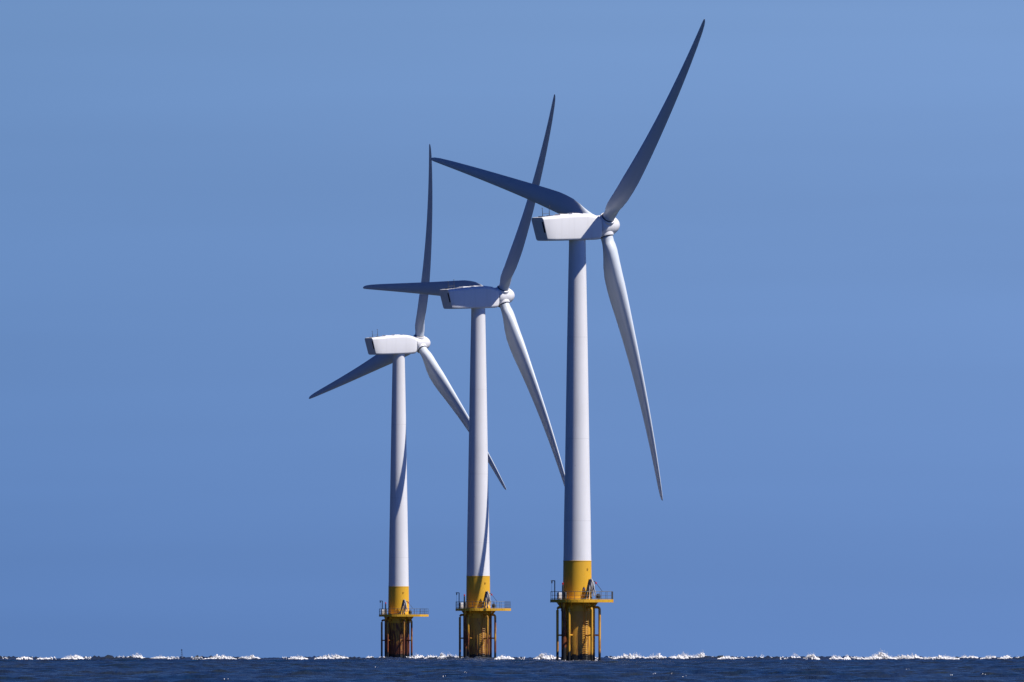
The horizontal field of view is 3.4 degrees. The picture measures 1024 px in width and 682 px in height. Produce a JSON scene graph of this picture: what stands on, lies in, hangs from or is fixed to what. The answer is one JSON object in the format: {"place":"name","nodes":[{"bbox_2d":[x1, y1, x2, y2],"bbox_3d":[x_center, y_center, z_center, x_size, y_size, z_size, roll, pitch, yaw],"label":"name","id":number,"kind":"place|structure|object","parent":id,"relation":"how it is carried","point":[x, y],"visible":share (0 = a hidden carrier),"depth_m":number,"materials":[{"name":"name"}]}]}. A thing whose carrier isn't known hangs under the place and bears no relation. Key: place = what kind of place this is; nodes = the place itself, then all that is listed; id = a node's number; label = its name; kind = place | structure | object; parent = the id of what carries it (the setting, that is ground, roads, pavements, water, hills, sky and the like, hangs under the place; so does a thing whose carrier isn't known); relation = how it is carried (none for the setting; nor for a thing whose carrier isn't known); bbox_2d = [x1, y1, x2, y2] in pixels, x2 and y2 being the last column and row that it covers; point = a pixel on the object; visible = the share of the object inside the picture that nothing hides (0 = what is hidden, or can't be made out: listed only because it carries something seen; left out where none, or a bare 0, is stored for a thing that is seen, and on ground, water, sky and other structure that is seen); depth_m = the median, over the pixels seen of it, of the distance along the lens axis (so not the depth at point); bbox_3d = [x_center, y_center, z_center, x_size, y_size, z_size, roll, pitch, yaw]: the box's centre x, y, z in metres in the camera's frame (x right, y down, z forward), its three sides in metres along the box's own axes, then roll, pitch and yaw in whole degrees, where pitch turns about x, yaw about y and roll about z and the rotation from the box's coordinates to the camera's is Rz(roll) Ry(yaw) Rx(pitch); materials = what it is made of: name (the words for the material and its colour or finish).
{"place":"outdoors","nodes":[
{"label":"outdoors","id":0,"kind":"place"},
{"bbox_2d":[0,655,1023,681],"bbox_3d":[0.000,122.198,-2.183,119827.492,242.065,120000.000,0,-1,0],"label":"sea","id":1,"kind":"structure","parent":0,"point":[106,668],"depth_m":1202.95,"materials":[{"name":"liquid"}]},
{"bbox_2d":[309,144,505,657],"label":"wind turbine","id":2,"kind":"object","parent":1,"relation":"in","point":[393,350],"visible":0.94,"depth_m":3311.46,"materials":[{"name":"paint"}]},
{"bbox_2d":[363,94,564,657],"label":"wind turbine","id":3,"kind":"object","parent":1,"relation":"in","point":[475,608],"visible":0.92,"depth_m":2872.51,"materials":[{"name":"paint"}]},
{"bbox_2d":[2,648,1018,679],"bbox_3d":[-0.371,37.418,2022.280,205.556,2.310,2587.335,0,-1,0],"label":"breaking surf","id":4,"kind":"structure","parent":1,"relation":"on","point":[881,655],"depth_m":2824.31,"materials":[{"name":"liquid"}]},
{"bbox_2d":[431,19,704,660],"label":"wind turbine","id":5,"kind":"object","parent":1,"relation":"in","point":[576,224],"visible":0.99,"depth_m":2398.77,"materials":[{"name":"paint"}]},
{"bbox_2d":[0,0,1023,657],"label":"sky","id":6,"kind":"structure","parent":0,"point":[819,242],"materials":[{"name":"blue"}]}
]}

